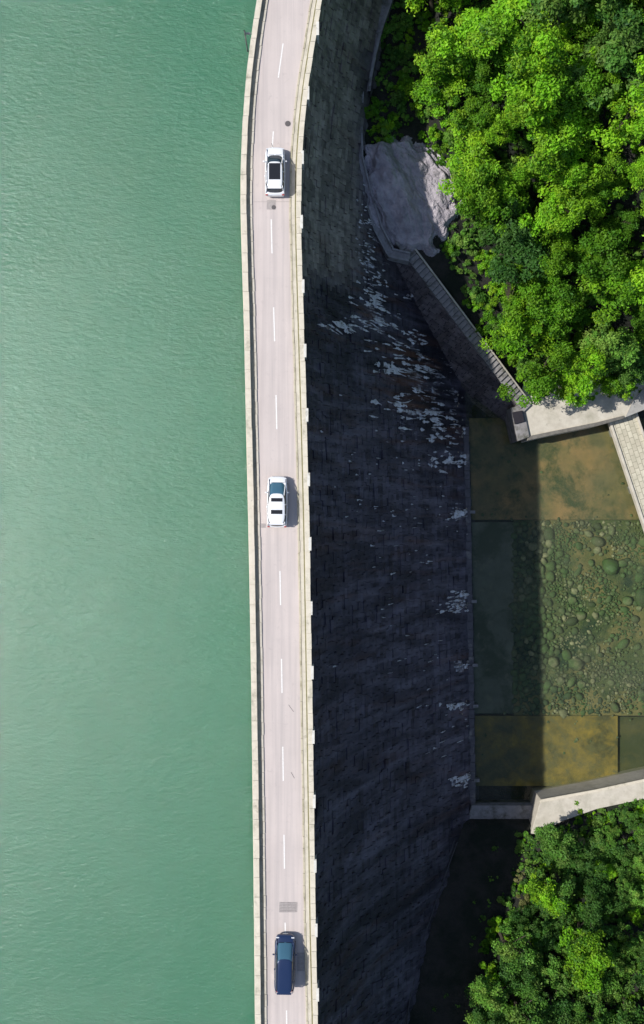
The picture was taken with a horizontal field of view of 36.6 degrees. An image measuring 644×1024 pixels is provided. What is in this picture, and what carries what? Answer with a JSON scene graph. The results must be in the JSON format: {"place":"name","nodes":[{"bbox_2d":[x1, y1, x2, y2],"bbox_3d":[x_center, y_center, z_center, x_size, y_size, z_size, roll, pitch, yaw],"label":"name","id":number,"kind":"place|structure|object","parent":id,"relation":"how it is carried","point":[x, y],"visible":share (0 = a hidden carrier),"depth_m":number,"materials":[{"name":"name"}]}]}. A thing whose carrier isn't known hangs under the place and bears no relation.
{"place":"outdoors","nodes":[
{"label":"outdoors","id":0,"kind":"place"},
{"bbox_2d":[0,0,256,1023],"bbox_3d":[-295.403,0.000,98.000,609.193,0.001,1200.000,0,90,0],"label":"reservoir water","id":1,"kind":"structure","parent":0,"point":[126,846],"depth_m":98.00,"materials":[{"name":"liquid"}]},
{"bbox_2d":[252,0,309,1023],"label":"road","id":2,"kind":"structure","parent":0,"point":[286,22],"depth_m":94.99,"materials":[{"name":"asphalt"}]},
{"bbox_2d":[263,147,286,196],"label":"white car","id":3,"kind":"object","parent":2,"relation":"on","point":[274,161],"visible":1,"depth_m":93.57,"materials":[{"name":"paint"}]},
{"bbox_2d":[265,476,288,526],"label":"white car","id":4,"kind":"object","parent":2,"relation":"on","point":[277,492],"visible":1,"depth_m":93.33,"materials":[{"name":"paint"}]},
{"bbox_2d":[271,43,286,1023],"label":"lane marking","id":5,"kind":"object","parent":2,"relation":"on","point":[279,571],"visible":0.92,"depth_m":94.98,"materials":[{"name":"paint"}]},
{"bbox_2d":[272,933,296,994],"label":"blue minivan","id":6,"kind":"object","parent":2,"relation":"on","point":[285,954],"visible":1,"depth_m":93.24,"materials":[{"name":"blue paint"}]},
{"bbox_2d":[363,0,643,1023],"bbox_3d":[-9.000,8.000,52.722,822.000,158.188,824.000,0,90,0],"label":"ground","id":7,"kind":"structure","parent":0,"point":[451,962],"depth_m":119.53,"materials":[{"name":"plant"}]},
{"bbox_2d":[240,0,478,1023],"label":"stone dam","id":8,"kind":"structure","parent":7,"relation":"on","point":[382,530],"depth_m":106.89,"materials":[{"name":"concrete"}]},
{"bbox_2d":[462,427,475,803],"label":"toe ledge","id":9,"kind":"object","parent":8,"relation":"attached to","point":[471,741],"visible":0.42,"depth_m":129.76,"materials":[{"name":"stone"}]},
{"bbox_2d":[367,0,393,91],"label":"drainage channel","id":10,"kind":"object","parent":7,"relation":"on","point":[386,5],"visible":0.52,"depth_m":107.26,"materials":[{"name":"concrete"}]},
{"bbox_2d":[359,126,410,264],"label":"drainage channel","id":11,"kind":"object","parent":7,"relation":"on","point":[391,253],"visible":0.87,"depth_m":112.08,"materials":[{"name":"concrete"}]},
{"bbox_2d":[363,136,462,256],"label":"rock outcrop","id":12,"kind":"object","parent":7,"relation":"on","point":[414,208],"visible":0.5,"depth_m":110.28,"materials":[{"name":"stone"}]},
{"bbox_2d":[403,56,481,130],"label":"broadleaf tree","id":13,"kind":"object","parent":7,"relation":"on","point":[430,88],"visible":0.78,"depth_m":104.29,"materials":[{"name":"green plant"}]},
{"bbox_2d":[414,7,490,87],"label":"broadleaf tree","id":14,"kind":"object","parent":7,"relation":"on","point":[451,49],"visible":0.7,"depth_m":100.59,"materials":[{"name":"green plant"}]},
{"bbox_2d":[393,246,523,423],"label":"wing wall","id":15,"kind":"structure","parent":7,"relation":"on","point":[469,355],"depth_m":123.69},
{"bbox_2d":[400,264,515,420],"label":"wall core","id":16,"kind":"object","parent":15,"relation":"attached to","point":[463,353],"visible":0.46,"depth_m":123.48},
{"bbox_2d":[395,241,529,411],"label":"stepped coping","id":17,"kind":"object","parent":15,"relation":"on","point":[418,265],"visible":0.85,"depth_m":118.56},
{"bbox_2d":[436,109,502,203],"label":"broadleaf tree","id":18,"kind":"object","parent":7,"relation":"on","point":[475,155],"visible":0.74,"depth_m":105.15,"materials":[{"name":"green plant"}]},
{"bbox_2d":[415,249,530,403],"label":"drain edge","id":19,"kind":"object","parent":7,"relation":"on","point":[462,312],"visible":0.57,"depth_m":118.72,"materials":[{"name":"concrete"}]},
{"bbox_2d":[450,93,503,151],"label":"broadleaf tree","id":20,"kind":"object","parent":7,"relation":"on","point":[481,114],"visible":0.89,"depth_m":103.59,"materials":[{"name":"green plant"}]},
{"bbox_2d":[443,162,517,236],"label":"broadleaf tree","id":21,"kind":"object","parent":7,"relation":"on","point":[487,198],"visible":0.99,"depth_m":103.66,"materials":[{"name":"green plant"}]},
{"bbox_2d":[462,46,504,97],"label":"broadleaf tree","id":22,"kind":"object","parent":7,"relation":"on","point":[483,70],"visible":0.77,"depth_m":102.79,"materials":[{"name":"green plant"}]},
{"bbox_2d":[463,974,509,1023],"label":"broadleaf tree","id":23,"kind":"object","parent":7,"relation":"on","point":[491,998],"visible":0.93,"depth_m":112.94,"materials":[{"name":"green plant"}]},
{"bbox_2d":[470,1003,510,1023],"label":"broadleaf tree","id":24,"kind":"object","parent":7,"relation":"on","point":[481,1014],"visible":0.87,"depth_m":113.02,"materials":[{"name":"green plant"}]},
{"bbox_2d":[471,522,513,712],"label":"basin slab","id":25,"kind":"structure","parent":7,"relation":"on","point":[493,572],"depth_m":130.98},
{"bbox_2d":[469,799,532,818],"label":"basin end wall","id":26,"kind":"structure","parent":7,"relation":"on","point":[500,809],"depth_m":129.00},
{"bbox_2d":[364,0,643,400],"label":"hillside undergrowth","id":27,"kind":"object","parent":7,"relation":"on","point":[457,241],"visible":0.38,"depth_m":108.88,"materials":[{"name":"green plant"}]},
{"bbox_2d":[460,0,557,62],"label":"broadleaf tree","id":28,"kind":"object","parent":7,"relation":"on","point":[498,24],"visible":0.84,"depth_m":99.09,"materials":[{"name":"green plant"}]},
{"bbox_2d":[482,273,536,326],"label":"broadleaf tree","id":29,"kind":"object","parent":7,"relation":"on","point":[516,301],"visible":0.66,"depth_m":115.47,"materials":[{"name":"green plant"}]},
{"bbox_2d":[486,193,535,229],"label":"broadleaf tree","id":30,"kind":"object","parent":7,"relation":"on","point":[516,207],"visible":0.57,"depth_m":108.81,"materials":[{"name":"green plant"}]},
{"bbox_2d":[489,165,533,198],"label":"broadleaf tree","id":31,"kind":"object","parent":7,"relation":"on","point":[518,179],"visible":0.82,"depth_m":105.52,"materials":[{"name":"green plant"}]},
{"bbox_2d":[483,96,541,145],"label":"broadleaf tree","id":32,"kind":"object","parent":7,"relation":"on","point":[498,125],"visible":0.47,"depth_m":102.82,"materials":[{"name":"green plant"}]},
{"bbox_2d":[477,209,552,286],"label":"broadleaf tree","id":33,"kind":"object","parent":7,"relation":"on","point":[523,255],"visible":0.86,"depth_m":109.78,"materials":[{"name":"green plant"}]},
{"bbox_2d":[478,309,554,358],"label":"broadleaf tree","id":34,"kind":"object","parent":7,"relation":"on","point":[513,334],"visible":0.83,"depth_m":116.40,"materials":[{"name":"green plant"}]},
{"bbox_2d":[491,924,542,976],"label":"broadleaf tree","id":35,"kind":"object","parent":7,"relation":"on","point":[510,951],"visible":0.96,"depth_m":115.02,"materials":[{"name":"green plant"}]},
{"bbox_2d":[505,406,529,443],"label":"end pier","id":36,"kind":"structure","parent":7,"relation":"on","point":[517,432],"depth_m":125.62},
{"bbox_2d":[498,26,540,79],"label":"broadleaf tree","id":37,"kind":"object","parent":7,"relation":"on","point":[504,46],"visible":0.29,"depth_m":101.33,"materials":[{"name":"green plant"}]},
{"bbox_2d":[496,945,547,993],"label":"broadleaf tree","id":38,"kind":"object","parent":7,"relation":"on","point":[523,974],"visible":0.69,"depth_m":113.99,"materials":[{"name":"green plant"}]},
{"bbox_2d":[508,906,542,936],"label":"broadleaf tree","id":39,"kind":"object","parent":7,"relation":"on","point":[516,915],"visible":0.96,"depth_m":119.94,"materials":[{"name":"green plant"}]},
{"bbox_2d":[499,983,555,1023],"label":"broadleaf tree","id":40,"kind":"object","parent":7,"relation":"on","point":[515,1015],"visible":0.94,"depth_m":111.34,"materials":[{"name":"green plant"}]},
{"bbox_2d":[488,18,568,131],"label":"broadleaf tree","id":41,"kind":"object","parent":7,"relation":"on","point":[540,36],"visible":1,"depth_m":94.49,"materials":[{"name":"green plant"}]},
{"bbox_2d":[514,968,556,1013],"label":"broadleaf tree","id":42,"kind":"object","parent":7,"relation":"on","point":[533,988],"visible":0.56,"depth_m":113.12,"materials":[{"name":"green plant"}]},
{"bbox_2d":[495,341,578,407],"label":"broadleaf tree","id":43,"kind":"object","parent":7,"relation":"on","point":[540,384],"visible":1,"depth_m":116.20,"materials":[{"name":"green plant"}]},
{"bbox_2d":[501,214,577,255],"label":"broadleaf tree","id":44,"kind":"object","parent":7,"relation":"on","point":[564,240],"visible":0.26,"depth_m":110.56,"materials":[{"name":"green plant"}]},
{"bbox_2d":[495,272,587,350],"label":"broadleaf tree","id":45,"kind":"object","parent":7,"relation":"on","point":[570,306],"visible":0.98,"depth_m":112.60,"materials":[{"name":"green plant"}]},
{"bbox_2d":[523,866,567,918],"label":"broadleaf tree","id":46,"kind":"object","parent":7,"relation":"on","point":[535,893],"visible":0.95,"depth_m":117.93,"materials":[{"name":"green plant"}]},
{"bbox_2d":[529,919,561,966],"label":"broadleaf tree","id":47,"kind":"object","parent":7,"relation":"on","point":[547,942],"visible":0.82,"depth_m":117.88,"materials":[{"name":"green plant"}]},
{"bbox_2d":[474,715,617,785],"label":"basin slab","id":48,"kind":"structure","parent":7,"relation":"on","point":[510,751],"depth_m":130.85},
{"bbox_2d":[520,988,575,1023],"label":"broadleaf tree","id":49,"kind":"object","parent":7,"relation":"on","point":[558,1007],"visible":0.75,"depth_m":112.05,"materials":[{"name":"green plant"}]},
{"bbox_2d":[524,822,578,882],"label":"broadleaf tree","id":50,"kind":"object","parent":7,"relation":"on","point":[553,849],"visible":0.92,"depth_m":121.66,"materials":[{"name":"green plant"}]},
{"bbox_2d":[532,22,574,71],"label":"broadleaf tree","id":51,"kind":"object","parent":7,"relation":"on","point":[562,34],"visible":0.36,"depth_m":99.67,"materials":[{"name":"green plant"}]},
{"bbox_2d":[534,231,574,288],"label":"broadleaf tree","id":52,"kind":"object","parent":7,"relation":"on","point":[555,264],"visible":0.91,"depth_m":109.36,"materials":[{"name":"green plant"}]},
{"bbox_2d":[516,104,594,185],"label":"broadleaf tree","id":53,"kind":"object","parent":7,"relation":"on","point":[548,141],"visible":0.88,"depth_m":99.49,"materials":[{"name":"green plant"}]},
{"bbox_2d":[468,418,643,519],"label":"basin slab","id":54,"kind":"structure","parent":7,"relation":"on","point":[578,478],"depth_m":130.90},
{"bbox_2d":[468,798,643,1023],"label":"hillside undergrowth","id":55,"kind":"object","parent":7,"relation":"on","point":[598,821],"visible":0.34,"depth_m":122.36,"materials":[{"name":"green plant"}]},
{"bbox_2d":[539,907,575,934],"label":"broadleaf tree","id":56,"kind":"object","parent":7,"relation":"on","point":[557,926],"visible":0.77,"depth_m":119.41,"materials":[{"name":"green plant"}]},
{"bbox_2d":[534,954,582,998],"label":"broadleaf tree","id":57,"kind":"object","parent":7,"relation":"on","point":[552,975],"visible":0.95,"depth_m":114.30,"materials":[{"name":"green plant"}]},
{"bbox_2d":[539,868,577,914],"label":"broadleaf tree","id":58,"kind":"object","parent":7,"relation":"on","point":[565,888],"visible":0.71,"depth_m":118.66,"materials":[{"name":"green plant"}]},
{"bbox_2d":[514,177,609,237],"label":"broadleaf tree","id":59,"kind":"object","parent":7,"relation":"on","point":[548,214],"visible":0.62,"depth_m":106.89,"materials":[{"name":"green plant"}]},
{"bbox_2d":[539,1009,587,1023],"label":"broadleaf tree","id":60,"kind":"object","parent":7,"relation":"on","point":[568,1019],"visible":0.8,"depth_m":111.15,"materials":[{"name":"green plant"}]},
{"bbox_2d":[528,62,610,132],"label":"broadleaf tree","id":61,"kind":"object","parent":7,"relation":"on","point":[562,77],"visible":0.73,"depth_m":96.87,"materials":[{"name":"green plant"}]},
{"bbox_2d":[556,992,585,1023],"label":"broadleaf tree","id":62,"kind":"object","parent":7,"relation":"on","point":[577,1004],"visible":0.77,"depth_m":112.63,"materials":[{"name":"green plant"}]},
{"bbox_2d":[539,143,605,234],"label":"broadleaf tree","id":63,"kind":"object","parent":7,"relation":"on","point":[565,183],"visible":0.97,"depth_m":103.10,"materials":[{"name":"green plant"}]},
{"bbox_2d":[520,0,626,27],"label":"broadleaf tree","id":64,"kind":"object","parent":7,"relation":"on","point":[563,7],"visible":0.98,"depth_m":94.82,"materials":[{"name":"green plant"}]},
{"bbox_2d":[560,829,589,862],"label":"broadleaf tree","id":65,"kind":"object","parent":7,"relation":"on","point":[575,833],"visible":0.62,"depth_m":122.47,"materials":[{"name":"green plant"}]},
{"bbox_2d":[551,94,599,160],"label":"broadleaf tree","id":66,"kind":"object","parent":7,"relation":"on","point":[569,132],"visible":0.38,"depth_m":100.09,"materials":[{"name":"green plant"}]},
{"bbox_2d":[513,520,643,715],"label":"stream bed","id":67,"kind":"object","parent":7,"relation":"on","point":[606,631],"visible":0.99,"depth_m":131.15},
{"bbox_2d":[481,453,643,777],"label":"riverbed stones","id":68,"kind":"object","parent":67,"relation":"on","point":[611,566],"visible":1,"depth_m":130.91,"materials":[{"name":"stone"}]},
{"bbox_2d":[551,342,606,407],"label":"broadleaf tree","id":69,"kind":"object","parent":7,"relation":"on","point":[568,391],"visible":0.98,"depth_m":117.22,"materials":[{"name":"green plant"}]},
{"bbox_2d":[559,0,601,43],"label":"broadleaf tree","id":70,"kind":"object","parent":7,"relation":"on","point":[582,32],"visible":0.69,"depth_m":97.79,"materials":[{"name":"green plant"}]},
{"bbox_2d":[520,374,643,442],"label":"concrete platform","id":71,"kind":"structure","parent":7,"relation":"on","point":[549,415],"depth_m":126.00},
{"bbox_2d":[527,416,623,440],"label":"platform kerb","id":72,"kind":"structure","parent":71,"relation":"on","point":[572,428],"depth_m":125.80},
{"bbox_2d":[608,413,643,530],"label":"stone footbridge","id":73,"kind":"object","parent":71,"relation":"on","point":[626,434],"visible":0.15,"depth_m":128.00,"materials":[{"name":"stone"}]},
{"bbox_2d":[557,848,606,890],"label":"broadleaf tree","id":74,"kind":"object","parent":7,"relation":"on","point":[581,873],"visible":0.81,"depth_m":121.47,"materials":[{"name":"green plant"}]},
{"bbox_2d":[529,766,643,833],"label":"retaining wall","id":75,"kind":"structure","parent":7,"relation":"on","point":[554,811],"depth_m":126.40,"materials":[{"name":"concrete"}]},
{"bbox_2d":[539,778,643,801],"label":"retaining wall kerb","id":76,"kind":"structure","parent":75,"relation":"on","point":[590,791],"depth_m":126.20,"materials":[{"name":"concrete"}]},
{"bbox_2d":[559,920,615,994],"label":"broadleaf tree","id":77,"kind":"object","parent":7,"relation":"on","point":[596,957],"visible":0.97,"depth_m":112.36,"materials":[{"name":"green plant"}]},
{"bbox_2d":[575,896,613,940],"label":"broadleaf tree","id":78,"kind":"object","parent":7,"relation":"on","point":[588,918],"visible":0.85,"depth_m":117.18,"materials":[{"name":"green plant"}]},
{"bbox_2d":[567,40,624,100],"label":"broadleaf tree","id":79,"kind":"object","parent":7,"relation":"on","point":[614,78],"visible":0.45,"depth_m":97.11,"materials":[{"name":"green plant"}]},
{"bbox_2d":[575,1001,616,1023],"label":"broadleaf tree","id":80,"kind":"object","parent":7,"relation":"on","point":[602,1019],"visible":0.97,"depth_m":111.41,"materials":[{"name":"green plant"}]},
{"bbox_2d":[579,826,613,864],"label":"broadleaf tree","id":81,"kind":"object","parent":7,"relation":"on","point":[600,845],"visible":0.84,"depth_m":123.42,"materials":[{"name":"green plant"}]},
{"bbox_2d":[583,24,613,68],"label":"broadleaf tree","id":82,"kind":"object","parent":7,"relation":"on","point":[600,37],"visible":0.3,"depth_m":98.25,"materials":[{"name":"green plant"}]},
{"bbox_2d":[572,968,628,1013],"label":"broadleaf tree","id":83,"kind":"object","parent":7,"relation":"on","point":[608,992],"visible":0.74,"depth_m":113.95,"materials":[{"name":"green plant"}]},
{"bbox_2d":[564,233,640,326],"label":"broadleaf tree","id":84,"kind":"object","parent":7,"relation":"on","point":[594,287],"visible":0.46,"depth_m":110.36,"materials":[{"name":"green plant"}]},
{"bbox_2d":[580,860,626,916],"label":"broadleaf tree","id":85,"kind":"object","parent":7,"relation":"on","point":[599,890],"visible":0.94,"depth_m":120.29,"materials":[{"name":"green plant"}]},
{"bbox_2d":[566,228,643,308],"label":"broadleaf tree","id":86,"kind":"object","parent":7,"relation":"on","point":[601,266],"visible":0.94,"depth_m":107.04,"materials":[{"name":"green plant"}]},
{"bbox_2d":[567,3,643,111],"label":"broadleaf tree","id":87,"kind":"object","parent":7,"relation":"on","point":[619,54],"visible":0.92,"depth_m":95.22,"materials":[{"name":"green plant"}]},
{"bbox_2d":[587,149,627,203],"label":"broadleaf tree","id":88,"kind":"object","parent":7,"relation":"on","point":[616,161],"visible":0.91,"depth_m":104.67,"materials":[{"name":"green plant"}]},
{"bbox_2d":[595,940,624,976],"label":"broadleaf tree","id":89,"kind":"object","parent":7,"relation":"on","point":[619,967],"visible":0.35,"depth_m":114.92,"materials":[{"name":"green plant"}]},
{"bbox_2d":[578,315,642,375],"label":"broadleaf tree","id":90,"kind":"object","parent":7,"relation":"on","point":[619,346],"visible":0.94,"depth_m":116.78,"materials":[{"name":"green plant"}]},
{"bbox_2d":[602,826,622,846],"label":"broadleaf tree","id":91,"kind":"object","parent":7,"relation":"on","point":[610,837],"visible":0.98,"depth_m":123.26,"materials":[{"name":"green plant"}]},
{"bbox_2d":[587,208,639,240],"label":"broadleaf tree","id":92,"kind":"object","parent":7,"relation":"on","point":[626,227],"visible":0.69,"depth_m":110.03,"materials":[{"name":"green plant"}]},
{"bbox_2d":[585,53,643,153],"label":"broadleaf tree","id":93,"kind":"object","parent":7,"relation":"on","point":[626,126],"visible":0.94,"depth_m":98.14,"materials":[{"name":"green plant"}]},
{"bbox_2d":[591,366,639,400],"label":"broadleaf tree","id":94,"kind":"object","parent":7,"relation":"on","point":[605,387],"visible":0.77,"depth_m":120.88,"materials":[{"name":"green plant"}]},
{"bbox_2d":[608,871,634,908],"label":"broadleaf tree","id":95,"kind":"object","parent":7,"relation":"on","point":[621,889],"visible":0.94,"depth_m":120.26,"materials":[{"name":"green plant"}]},
{"bbox_2d":[601,351,643,398],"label":"broadleaf tree","id":96,"kind":"object","parent":7,"relation":"on","point":[625,376],"visible":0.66,"depth_m":120.69,"materials":[{"name":"green plant"}]},
{"bbox_2d":[608,838,643,874],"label":"broadleaf tree","id":97,"kind":"object","parent":7,"relation":"on","point":[625,856],"visible":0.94,"depth_m":122.91,"materials":[{"name":"green plant"}]},
{"bbox_2d":[610,922,643,962],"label":"broadleaf tree","id":98,"kind":"object","parent":7,"relation":"on","point":[633,943],"visible":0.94,"depth_m":116.78,"materials":[{"name":"green plant"}]},
{"bbox_2d":[612,982,643,1023],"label":"broadleaf tree","id":99,"kind":"object","parent":7,"relation":"on","point":[628,1014],"visible":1,"depth_m":110.42,"materials":[{"name":"green plant"}]},
{"bbox_2d":[618,716,643,771],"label":"stream silt","id":100,"kind":"object","parent":7,"relation":"on","point":[631,745],"visible":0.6,"depth_m":131.45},
{"bbox_2d":[618,235,643,306],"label":"broadleaf tree","id":101,"kind":"object","parent":7,"relation":"on","point":[636,278],"visible":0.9,"depth_m":107.06,"materials":[{"name":"green plant"}]},
{"bbox_2d":[620,863,641,887],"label":"broadleaf tree","id":102,"kind":"object","parent":7,"relation":"on","point":[629,875],"visible":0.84,"depth_m":122.44,"materials":[{"name":"green plant"}]},
{"bbox_2d":[622,806,643,836],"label":"broadleaf tree","id":103,"kind":"object","parent":7,"relation":"on","point":[629,821],"visible":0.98,"depth_m":124.30,"materials":[{"name":"green plant"}]},
{"bbox_2d":[625,136,643,191],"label":"broadleaf tree","id":104,"kind":"object","parent":7,"relation":"on","point":[637,168],"visible":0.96,"depth_m":102.56,"materials":[{"name":"green plant"}]},
{"bbox_2d":[626,884,643,923],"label":"broadleaf tree","id":105,"kind":"object","parent":7,"relation":"on","point":[639,902],"visible":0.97,"depth_m":120.30,"materials":[{"name":"green plant"}]},
{"bbox_2d":[629,303,643,343],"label":"broadleaf tree","id":106,"kind":"object","parent":7,"relation":"on","point":[637,324],"visible":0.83,"depth_m":119.68,"materials":[{"name":"green plant"}]},
{"bbox_2d":[626,388,643,416],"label":"landing path","id":107,"kind":"structure","parent":0,"point":[637,405],"depth_m":125.85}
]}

